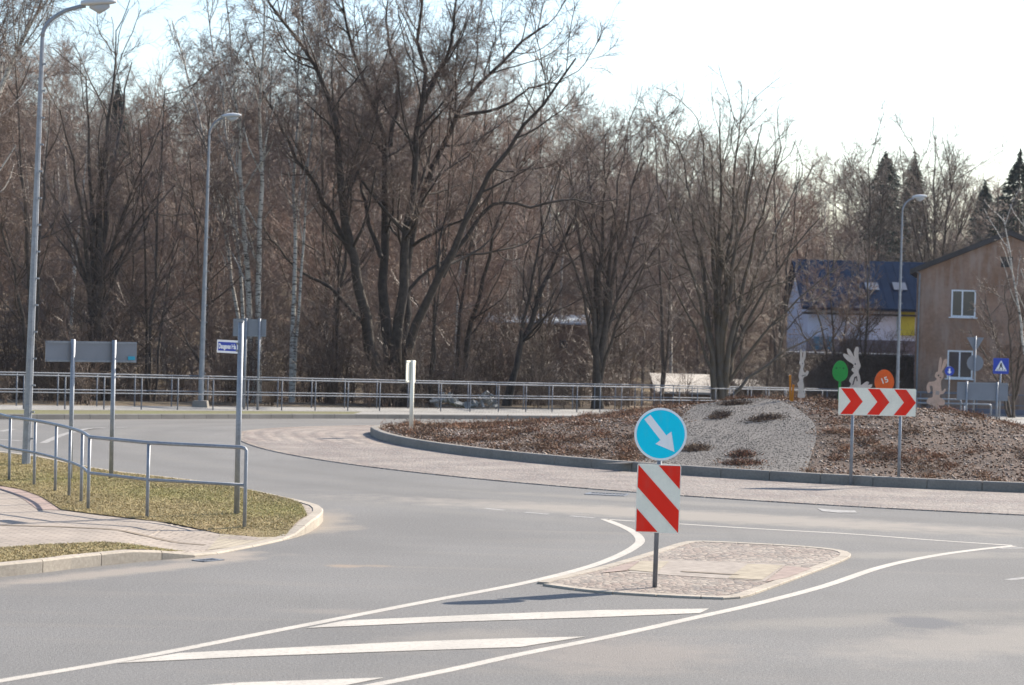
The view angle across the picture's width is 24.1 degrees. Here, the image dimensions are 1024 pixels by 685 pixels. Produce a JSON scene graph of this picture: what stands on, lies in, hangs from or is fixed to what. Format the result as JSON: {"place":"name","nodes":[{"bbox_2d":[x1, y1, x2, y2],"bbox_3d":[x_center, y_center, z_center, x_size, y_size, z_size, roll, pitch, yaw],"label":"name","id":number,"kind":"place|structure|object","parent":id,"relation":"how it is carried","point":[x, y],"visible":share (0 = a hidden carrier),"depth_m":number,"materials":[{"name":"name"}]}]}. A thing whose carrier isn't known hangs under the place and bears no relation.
{"place":"outdoors","nodes":[
{"label":"outdoors","id":0,"kind":"place"},
{"bbox_2d":[0,452,306,561],"bbox_3d":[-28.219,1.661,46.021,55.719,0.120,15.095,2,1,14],"label":"grass verge","id":1,"kind":"object","parent":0,"point":[255,530],"depth_m":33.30,"materials":[{"name":"green plant"}]},
{"bbox_2d":[22,0,116,463],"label":"street lamp","id":2,"kind":"object","parent":1,"relation":"on","point":[99,6],"visible":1,"depth_m":42.59,"materials":[{"name":"metal"}]},
{"bbox_2d":[45,339,136,477],"bbox_3d":[-6.981,1.209,39.779,1.577,2.518,0.102,1,1,-30],"label":"direction sign","id":3,"kind":"object","parent":1,"relation":"on","point":[73,351],"visible":0.81,"depth_m":39.80,"materials":[{"name":"metal"}]},
{"bbox_2d":[0,413,247,526],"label":"guard railing","id":4,"kind":"object","parent":1,"relation":"on","point":[147,479],"visible":0.94,"depth_m":34.09,"materials":[{"name":"metal"}]},
{"bbox_2d":[217,321,243,513],"bbox_3d":[-4.040,1.159,34.117,0.092,2.946,0.615,1,1,-42],"label":"street name sign","id":5,"kind":"object","parent":1,"relation":"on","point":[230,346],"visible":1,"depth_m":33.90,"materials":[{"name":"metal"}]},
{"bbox_2d":[0,485,312,552],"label":"pavement","id":6,"kind":"structure","parent":0,"point":[15,509],"depth_m":31.65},
{"bbox_2d":[0,486,58,509],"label":"red paver band","id":7,"kind":"object","parent":6,"relation":"on","point":[37,502],"visible":1,"depth_m":35.55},
{"bbox_2d":[0,542,170,561],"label":"kerbside grass","id":8,"kind":"structure","parent":6,"relation":"on","point":[61,551],"depth_m":28.52,"materials":[{"name":"plant"}]},
{"bbox_2d":[8,525,205,544],"bbox_3d":[-5.310,2.494,31.254,2.882,0.120,0.310,2,1,14],"label":"pavement gutter","id":9,"kind":"object","parent":6,"relation":"on","point":[117,530],"visible":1,"depth_m":31.28,"materials":[{"name":"grey concrete"}]},
{"bbox_2d":[208,534,273,549],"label":"tactile paving","id":10,"kind":"structure","parent":6,"relation":"on","point":[218,543],"depth_m":31.28,"materials":[{"name":"beige concrete"}]},
{"bbox_2d":[0,199,783,412],"bbox_3d":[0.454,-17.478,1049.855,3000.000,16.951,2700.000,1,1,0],"label":"ground","id":11,"kind":"structure","parent":0,"point":[185,403],"depth_m":132.40,"materials":[{"name":"brown soil"}]},
{"bbox_2d":[0,0,95,244],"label":"birch tree","id":12,"kind":"object","parent":11,"relation":"on","point":[11,64],"visible":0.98,"depth_m":75.56,"materials":[{"name":"brown plant"}]},
{"bbox_2d":[0,49,119,399],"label":"bare tree","id":13,"kind":"object","parent":11,"relation":"on","point":[26,250],"visible":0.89,"depth_m":80.02,"materials":[{"name":"brown plant"}]},
{"bbox_2d":[8,0,211,400],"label":"bare tree","id":14,"kind":"object","parent":11,"relation":"on","point":[97,249],"visible":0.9,"depth_m":83.97,"materials":[{"name":"brown plant"}]},
{"bbox_2d":[93,79,141,255],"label":"spruce tree","id":15,"kind":"object","parent":11,"relation":"on","point":[114,105],"visible":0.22,"depth_m":169.52,"materials":[{"name":"green plant"}]},
{"bbox_2d":[67,52,227,400],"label":"bare tree","id":16,"kind":"object","parent":11,"relation":"on","point":[166,258],"visible":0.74,"depth_m":87.94,"materials":[{"name":"brown plant"}]},
{"bbox_2d":[0,410,358,413],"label":"verge","id":17,"kind":"structure","parent":11,"relation":"on","point":[142,412],"depth_m":71.47,"materials":[{"name":"grey concrete"}]},
{"bbox_2d":[134,74,290,399],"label":"bare tree","id":18,"kind":"object","parent":11,"relation":"on","point":[197,244],"visible":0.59,"depth_m":90.51,"materials":[{"name":"brown plant"}]},
{"bbox_2d":[157,0,279,401],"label":"birch tree","id":19,"kind":"object","parent":11,"relation":"on","point":[225,137],"visible":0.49,"depth_m":91.58,"materials":[{"name":"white plant"}]},
{"bbox_2d":[187,0,307,401],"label":"birch tree","id":20,"kind":"object","parent":11,"relation":"on","point":[262,164],"visible":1,"depth_m":85.92,"materials":[{"name":"brown plant"}]},
{"bbox_2d":[250,0,373,401],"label":"birch tree","id":21,"kind":"object","parent":11,"relation":"on","point":[293,357],"visible":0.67,"depth_m":89.53,"materials":[{"name":"brown plant"}]},
{"bbox_2d":[243,0,395,389],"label":"bare tree","id":22,"kind":"object","parent":11,"relation":"on","point":[319,275],"visible":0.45,"depth_m":95.39,"materials":[{"name":"brown plant"}]},
{"bbox_2d":[285,38,409,402],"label":"bare tree","id":23,"kind":"object","parent":11,"relation":"on","point":[343,270],"visible":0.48,"depth_m":91.12,"materials":[{"name":"brown plant"}]},
{"bbox_2d":[223,0,627,406],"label":"bare tree","id":24,"kind":"object","parent":11,"relation":"on","point":[407,242],"visible":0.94,"depth_m":89.39,"materials":[{"name":"brown plant"}]},
{"bbox_2d":[373,32,519,404],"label":"bare tree","id":25,"kind":"object","parent":11,"relation":"on","point":[435,305],"visible":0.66,"depth_m":92.03,"materials":[{"name":"brown plant"}]},
{"bbox_2d":[0,219,931,408],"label":"undergrowth","id":26,"kind":"object","parent":11,"relation":"on","point":[535,372],"visible":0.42,"depth_m":91.70,"materials":[{"name":"brown plant"}]},
{"bbox_2d":[422,87,551,398],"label":"bare tree","id":27,"kind":"object","parent":11,"relation":"on","point":[482,288],"visible":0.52,"depth_m":94.00,"materials":[{"name":"brown plant"}]},
{"bbox_2d":[0,14,1023,405],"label":"wood","id":28,"kind":"object","parent":11,"relation":"on","point":[528,186],"visible":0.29,"depth_m":145.92,"materials":[{"name":"brown plant"}]},
{"bbox_2d":[0,405,1023,416],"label":"footpath","id":29,"kind":"structure","parent":11,"relation":"on","point":[164,408],"depth_m":80.75,"materials":[{"name":"grey concrete"}]},
{"bbox_2d":[192,113,240,407],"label":"street lamp","id":30,"kind":"object","parent":29,"relation":"on","point":[201,401],"visible":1,"depth_m":77.87,"materials":[{"name":"metal"}]},
{"bbox_2d":[233,318,265,409],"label":"direction sign","id":31,"kind":"object","parent":29,"relation":"on","point":[254,327],"visible":0.87,"depth_m":78.18,"materials":[{"name":"metal"}]},
{"bbox_2d":[0,371,1003,414],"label":"pedestrian railing","id":32,"kind":"object","parent":29,"relation":"on","point":[311,393],"visible":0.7,"depth_m":84.15,"materials":[{"name":"metal"}]},
{"bbox_2d":[0,374,1023,416],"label":"pedestrian railing","id":33,"kind":"object","parent":29,"relation":"on","point":[315,395],"visible":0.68,"depth_m":81.78,"materials":[{"name":"metal"}]},
{"bbox_2d":[487,313,591,377],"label":"long shed","id":34,"kind":"structure","parent":11,"relation":"on","point":[576,335],"depth_m":150.02,"materials":[{"name":"brown brick"}]},
{"bbox_2d":[481,87,615,403],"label":"bare tree","id":35,"kind":"object","parent":11,"relation":"on","point":[532,241],"visible":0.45,"depth_m":100.83,"materials":[{"name":"brown plant"}]},
{"bbox_2d":[498,129,636,405],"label":"bare tree","id":36,"kind":"object","parent":11,"relation":"on","point":[510,389],"visible":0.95,"depth_m":96.82,"materials":[{"name":"brown plant"}]},
{"bbox_2d":[614,80,746,403],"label":"bare tree","id":37,"kind":"object","parent":11,"relation":"on","point":[669,326],"visible":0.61,"depth_m":112.04,"materials":[{"name":"brown plant"}]},
{"bbox_2d":[650,373,732,404],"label":"shed","id":38,"kind":"structure","parent":11,"relation":"on","point":[704,394],"depth_m":120.24,"materials":[{"name":"white brick"}]},
{"bbox_2d":[726,117,852,391],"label":"bare tree","id":39,"kind":"object","parent":11,"relation":"on","point":[793,213],"visible":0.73,"depth_m":117.49,"materials":[{"name":"brown plant"}]},
{"bbox_2d":[769,222,884,384],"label":"bare tree","id":40,"kind":"object","parent":11,"relation":"on","point":[834,327],"visible":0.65,"depth_m":121.99,"materials":[{"name":"brown plant"}]},
{"bbox_2d":[782,351,913,397],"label":"dark shed","id":41,"kind":"structure","parent":11,"relation":"on","point":[911,355],"depth_m":126.03,"materials":[{"name":"metal"}]},
{"bbox_2d":[780,259,926,383],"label":"blue roofed house","id":42,"kind":"structure","parent":11,"relation":"on","point":[887,290],"depth_m":135.07,"materials":[{"name":"metal"}]},
{"bbox_2d":[804,96,925,261],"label":"bare tree","id":43,"kind":"object","parent":11,"relation":"on","point":[882,208],"visible":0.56,"depth_m":146.54,"materials":[{"name":"brown plant"}]},
{"bbox_2d":[839,218,895,381],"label":"bare tree","id":44,"kind":"object","parent":11,"relation":"on","point":[879,315],"visible":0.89,"depth_m":122.38,"materials":[{"name":"brown plant"}]},
{"bbox_2d":[847,145,919,261],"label":"spruce tree","id":45,"kind":"object","parent":11,"relation":"on","point":[893,203],"visible":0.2,"depth_m":159.58,"materials":[{"name":"green plant"}]},
{"bbox_2d":[885,151,938,261],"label":"spruce tree","id":46,"kind":"object","parent":11,"relation":"on","point":[923,184],"visible":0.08,"depth_m":164.64,"materials":[{"name":"green plant"}]},
{"bbox_2d":[871,107,1009,261],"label":"bare tree","id":47,"kind":"object","parent":11,"relation":"on","point":[951,171],"visible":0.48,"depth_m":149.50,"materials":[{"name":"brown plant"}]},
{"bbox_2d":[910,230,1023,416],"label":"brown house","id":48,"kind":"structure","parent":11,"relation":"on","point":[947,295],"depth_m":115.54,"materials":[{"name":"paint"}]},
{"bbox_2d":[945,350,973,379],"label":"window","id":49,"kind":"structure","parent":48,"relation":"in","point":[957,359],"depth_m":115.58,"materials":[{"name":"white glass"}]},
{"bbox_2d":[949,290,976,318],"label":"window","id":50,"kind":"structure","parent":48,"relation":"in","point":[961,300],"depth_m":115.52,"materials":[{"name":"white glass"}]},
{"bbox_2d":[962,179,994,247],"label":"spruce tree","id":51,"kind":"object","parent":11,"relation":"on","point":[985,189],"visible":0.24,"depth_m":174.64,"materials":[{"name":"green plant"}]},
{"bbox_2d":[946,178,1023,252],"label":"bare tree","id":52,"kind":"object","parent":11,"relation":"on","point":[1013,207],"visible":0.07,"depth_m":147.62,"materials":[{"name":"brown plant"}]},
{"bbox_2d":[975,148,1023,241],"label":"spruce tree","id":53,"kind":"object","parent":11,"relation":"on","point":[1016,173],"visible":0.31,"depth_m":149.71,"materials":[{"name":"green plant"}]},
{"bbox_2d":[977,152,1023,353],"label":"birch tree","id":54,"kind":"object","parent":11,"relation":"on","point":[1017,295],"visible":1,"depth_m":104.21,"materials":[{"name":"white plant"}]},
{"bbox_2d":[0,419,1023,684],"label":"road","id":55,"kind":"structure","parent":0,"point":[376,539],"depth_m":26.45,"materials":[{"name":"grey asphalt"}]},
{"bbox_2d":[40,427,104,442],"bbox_3d":[-10.054,2.100,54.746,0.402,0.036,7.195,2,1,1],"label":"exit road line","id":56,"kind":"object","parent":55,"relation":"on","point":[52,438],"visible":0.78,"depth_m":53.60,"materials":[{"name":"paint"}]},
{"bbox_2d":[0,451,322,576],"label":"verge kerb","id":57,"kind":"structure","parent":55,"relation":"on","point":[313,520],"depth_m":28.66,"materials":[{"name":"concrete"}]},
{"bbox_2d":[0,414,575,419],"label":"kerb","id":58,"kind":"structure","parent":55,"relation":"on","point":[244,416],"depth_m":73.24,"materials":[{"name":"concrete"}]},
{"bbox_2d":[213,677,383,684],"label":"hatch stripe","id":59,"kind":"object","parent":55,"relation":"on","point":[329,682],"visible":1,"depth_m":20.03,"materials":[{"name":"paint"}]},
{"bbox_2d":[0,519,644,681],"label":"edge line","id":60,"kind":"object","parent":55,"relation":"on","point":[639,540],"visible":1,"depth_m":24.30,"materials":[{"name":"paint"}]},
{"bbox_2d":[119,636,585,662],"bbox_3d":[-1.376,2.815,22.101,4.789,0.001,0.584,1,1,-25],"label":"hatch stripe","id":61,"kind":"object","parent":55,"relation":"on","point":[443,644],"visible":1,"depth_m":22.13,"materials":[{"name":"paint"}]},
{"bbox_2d":[308,608,708,627],"bbox_3d":[0.017,2.812,24.609,4.728,0.001,0.504,1,1,-26],"label":"hatch stripe","id":62,"kind":"object","parent":55,"relation":"on","point":[552,615],"visible":1,"depth_m":24.64,"materials":[{"name":"paint"}]},
{"bbox_2d":[584,492,629,495],"bbox_3d":[1.626,2.602,41.081,0.700,0.022,0.450,2,1,14],"label":"drain grating","id":63,"kind":"object","parent":55,"relation":"on","point":[606,494],"visible":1,"depth_m":41.06,"materials":[{"name":"metal"}]},
{"bbox_2d":[241,425,1023,515],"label":"apron edging","id":64,"kind":"object","parent":55,"relation":"on","point":[244,440],"visible":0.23,"depth_m":42.62,"materials":[{"name":"grey concrete"}]},
{"bbox_2d":[243,425,1023,513],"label":"cobbled apron","id":65,"kind":"object","parent":55,"relation":"on","point":[356,444],"visible":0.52,"depth_m":45.03,"materials":[{"name":"stone"}]},
{"bbox_2d":[366,545,1014,684],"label":"edge line","id":66,"kind":"object","parent":55,"relation":"on","point":[509,656],"visible":1,"depth_m":24.25,"materials":[{"name":"paint"}]},
{"bbox_2d":[537,541,850,599],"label":"splitter kerb","id":67,"kind":"structure","parent":55,"relation":"on","point":[843,556],"depth_m":28.21,"materials":[{"name":"concrete"}]},
{"bbox_2d":[550,542,839,595],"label":"splitter cobbles","id":68,"kind":"object","parent":55,"relation":"on","point":[626,580],"visible":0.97,"depth_m":28.84,"materials":[{"name":"grey stone"}]},
{"bbox_2d":[602,561,638,572],"bbox_3d":[1.396,2.749,29.410,0.210,0.001,1.584,2,1,17],"label":"red paver strip","id":69,"kind":"object","parent":68,"relation":"on","point":[627,566],"visible":1,"depth_m":29.32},
{"bbox_2d":[634,408,686,587],"bbox_3d":[1.665,1.820,27.391,0.600,2.152,0.080,2,1,-2],"label":"keep right sign","id":70,"kind":"object","parent":68,"relation":"on","point":[660,434],"visible":0.98,"depth_m":27.35,"materials":[{"name":"metal"}]},
{"bbox_2d":[628,559,784,580],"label":"refuge path","id":71,"kind":"structure","parent":68,"relation":"on","point":[679,567],"depth_m":29.45,"materials":[{"name":"grey concrete"}]},
{"bbox_2d":[628,561,668,571],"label":"tactile paving","id":72,"kind":"structure","parent":71,"relation":"on","point":[644,566],"depth_m":29.56,"materials":[{"name":"beige concrete"}]},
{"bbox_2d":[728,564,781,579],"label":"tactile paving","id":73,"kind":"structure","parent":71,"relation":"on","point":[755,571],"depth_m":29.27,"materials":[{"name":"beige concrete"}]},
{"bbox_2d":[766,566,810,581],"bbox_3d":[3.370,2.806,29.065,0.341,0.001,1.901,2,1,14],"label":"red paver strip","id":74,"kind":"object","parent":68,"relation":"on","point":[787,571],"visible":1,"depth_m":29.27,"materials":[{"name":"concrete"}]},
{"bbox_2d":[370,422,1023,492],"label":"island kerb","id":75,"kind":"structure","parent":55,"relation":"on","point":[825,478],"depth_m":45.85,"materials":[{"name":"grey concrete"}]},
{"bbox_2d":[379,399,1023,481],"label":"island mound","id":76,"kind":"object","parent":55,"relation":"on","point":[987,459],"visible":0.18,"depth_m":49.62,"materials":[{"name":"brown soil"}]},
{"bbox_2d":[380,391,1023,481],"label":"ground cover","id":77,"kind":"object","parent":76,"relation":"on","point":[543,437],"visible":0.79,"depth_m":52.36,"materials":[{"name":"brown plant"}]},
{"bbox_2d":[380,398,1023,481],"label":"bark chips","id":78,"kind":"object","parent":76,"relation":"on","point":[454,431],"visible":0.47,"depth_m":50.84,"materials":[{"name":"brown wood"}]},
{"bbox_2d":[405,360,415,429],"bbox_3d":[-2.376,1.360,56.781,0.110,1.869,0.550,2,1,20],"label":"direction sign","id":79,"kind":"object","parent":78,"relation":"on","point":[410,370],"visible":0.9,"depth_m":56.73,"materials":[{"name":"white metal"}]},
{"bbox_2d":[618,398,829,472],"bbox_3d":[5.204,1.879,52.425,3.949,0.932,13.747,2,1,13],"label":"gravel bed","id":80,"kind":"object","parent":76,"relation":"on","point":[781,458],"visible":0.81,"depth_m":50.58,"materials":[{"name":"grey gravel"}]},
{"bbox_2d":[681,441,715,451],"bbox_3d":[3.781,2.112,49.444,0.886,0.293,0.908,1,1,-38],"label":"creeping shrub","id":81,"kind":"object","parent":80,"relation":"on","point":[696,447],"visible":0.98,"depth_m":49.32,"materials":[{"name":"brown plant"}]},
{"bbox_2d":[702,407,735,418],"bbox_3d":[4.694,1.596,54.391,0.770,0.313,1.169,1,1,0],"label":"creeping shrub","id":82,"kind":"object","parent":80,"relation":"on","point":[719,415],"visible":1,"depth_m":54.33,"materials":[{"name":"brown plant"}]},
{"bbox_2d":[708,396,762,405],"bbox_3d":[5.300,1.387,56.794,1.333,0.265,0.966,1,1,0],"label":"creeping shrub","id":83,"kind":"object","parent":80,"relation":"on","point":[742,401],"visible":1,"depth_m":56.68,"materials":[{"name":"brown plant"}]},
{"bbox_2d":[708,454,771,465],"bbox_3d":[4.487,2.300,46.982,1.307,0.230,0.955,2,1,20],"label":"creeping shrub","id":84,"kind":"object","parent":80,"relation":"on","point":[749,461],"visible":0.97,"depth_m":46.89,"materials":[{"name":"brown plant"}]},
{"bbox_2d":[722,447,764,457],"bbox_3d":[4.626,2.200,48.238,0.888,0.284,1.007,1,1,0],"label":"creeping shrub","id":85,"kind":"object","parent":80,"relation":"on","point":[741,453],"visible":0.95,"depth_m":48.15,"materials":[{"name":"brown plant"}]},
{"bbox_2d":[741,410,800,423],"bbox_3d":[5.606,1.633,52.986,1.180,0.339,1.146,2,1,43],"label":"creeping shrub","id":86,"kind":"object","parent":80,"relation":"on","point":[762,417],"visible":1,"depth_m":52.90,"materials":[{"name":"brown plant"}]},
{"bbox_2d":[789,375,793,401],"bbox_3d":[6.640,1.198,57.028,0.133,0.851,0.050,1,1,0],"label":"marker post","id":87,"kind":"object","parent":76,"relation":"on","point":[791,396],"visible":0.64,"depth_m":57.01,"materials":[{"name":"orange paint"}]},
{"bbox_2d":[797,349,808,400],"bbox_3d":[6.913,0.909,57.041,0.261,1.518,0.055,1,1,0],"label":"rabbit cutout","id":88,"kind":"object","parent":76,"relation":"on","point":[800,383],"visible":0.98,"depth_m":57.02,"materials":[{"name":"white wood"}]},
{"bbox_2d":[832,361,847,398],"bbox_3d":[7.788,1.051,57.041,0.371,1.246,0.049,1,1,0],"label":"egg cutout","id":89,"kind":"object","parent":76,"relation":"on","point":[840,371],"visible":0.94,"depth_m":57.02,"materials":[{"name":"paint"}]},
{"bbox_2d":[843,347,871,387],"bbox_3d":[8.207,0.913,57.040,0.713,1.628,0.055,1,1,0],"label":"rabbit cutout","id":90,"kind":"object","parent":76,"relation":"on","point":[854,380],"visible":0.88,"depth_m":57.01,"materials":[{"name":"white wood"}]},
{"bbox_2d":[838,387,915,484],"bbox_3d":[6.775,1.840,44.686,1.450,1.982,0.070,1,1,-3],"label":"chevron sign","id":91,"kind":"object","parent":76,"relation":"on","point":[852,402],"visible":0.91,"depth_m":44.65,"materials":[{"name":"metal"}]},
{"bbox_2d":[874,370,893,387],"bbox_3d":[8.841,1.185,57.042,0.466,1.088,0.050,1,1,0],"label":"egg cutout","id":92,"kind":"object","parent":76,"relation":"on","point":[884,378],"visible":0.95,"depth_m":57.02,"materials":[{"name":"paint"}]},
{"bbox_2d":[926,357,946,409],"bbox_3d":[9.732,1.092,55.042,0.458,1.518,0.055,1,1,0],"label":"rabbit cutout","id":93,"kind":"object","parent":76,"relation":"on","point":[935,399],"visible":0.98,"depth_m":55.02,"materials":[{"name":"paint"}]},
{"bbox_2d":[607,519,1004,544],"bbox_3d":[4.269,2.762,35.081,6.125,0.001,0.266,2,1,24],"label":"give way line","id":94,"kind":"object","parent":55,"relation":"on","point":[832,532],"visible":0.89,"depth_m":34.94,"materials":[{"name":"paint"}]},
{"bbox_2d":[818,508,856,512],"bbox_3d":[5.282,2.725,38.898,0.579,0.001,0.779,1,1,0],"label":"scuffed paint","id":95,"kind":"object","parent":55,"relation":"on","point":[840,511],"visible":1,"depth_m":38.81,"materials":[{"name":"white paint"}]},
{"bbox_2d":[916,402,991,418],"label":"guard railing","id":96,"kind":"object","parent":55,"relation":"on","point":[963,404],"visible":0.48,"depth_m":88.01,"materials":[{"name":"metal"}]},
{"bbox_2d":[957,381,1007,419],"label":"direction sign","id":97,"kind":"object","parent":55,"relation":"on","point":[996,391],"visible":0.84,"depth_m":86.07,"materials":[{"name":"metal"}]},
{"bbox_2d":[0,0,1023,292],"label":"sky","id":98,"kind":"structure","parent":0,"point":[963,60],"materials":[{"name":"white"}]},
{"bbox_2d":[355,412,1023,423],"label":"pavement","id":99,"kind":"structure","parent":0,"point":[1018,419],"depth_m":83.81,"materials":[{"name":"grey concrete"}]},
{"bbox_2d":[896,194,926,388],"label":"street lamp","id":100,"kind":"object","parent":99,"relation":"on","point":[919,197],"visible":0.93,"depth_m":99.94,"materials":[{"name":"metal"}]},
{"bbox_2d":[945,366,953,406],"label":"round blue sign","id":101,"kind":"object","parent":99,"relation":"on","point":[949,371],"visible":0.93,"depth_m":96.02,"materials":[{"name":"metal"}]},
{"bbox_2d":[967,336,983,412],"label":"give way sign","id":102,"kind":"object","parent":99,"relation":"on","point":[974,362],"visible":0.95,"depth_m":90.06,"materials":[{"name":"metal"}]},
{"bbox_2d":[961,250,1023,417],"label":"bare tree","id":103,"kind":"object","parent":99,"relation":"on","point":[1014,391],"visible":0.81,"depth_m":106.99,"materials":[{"name":"brown plant"}]},
{"bbox_2d":[993,358,1008,418],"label":"crossing sign","id":104,"kind":"object","parent":99,"relation":"on","point":[1000,366],"visible":0.91,"depth_m":92.02,"materials":[{"name":"metal"}]},
{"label":"far bank","id":105,"kind":"structure","parent":0,"visible":0},
{"bbox_2d":[429,391,497,407],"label":"rubble heap","id":106,"kind":"object","parent":105,"relation":"on","point":[455,402],"visible":0.79,"depth_m":89.03,"materials":[{"name":"grey stone"}]},
{"bbox_2d":[523,75,712,408],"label":"bare tree","id":107,"kind":"object","parent":105,"relation":"on","point":[601,326],"visible":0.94,"depth_m":97.64,"materials":[{"name":"brown plant"}]},
{"bbox_2d":[621,61,852,401],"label":"bare tree","id":108,"kind":"object","parent":105,"relation":"on","point":[720,364],"visible":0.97,"depth_m":100.40,"materials":[{"name":"brown plant"}]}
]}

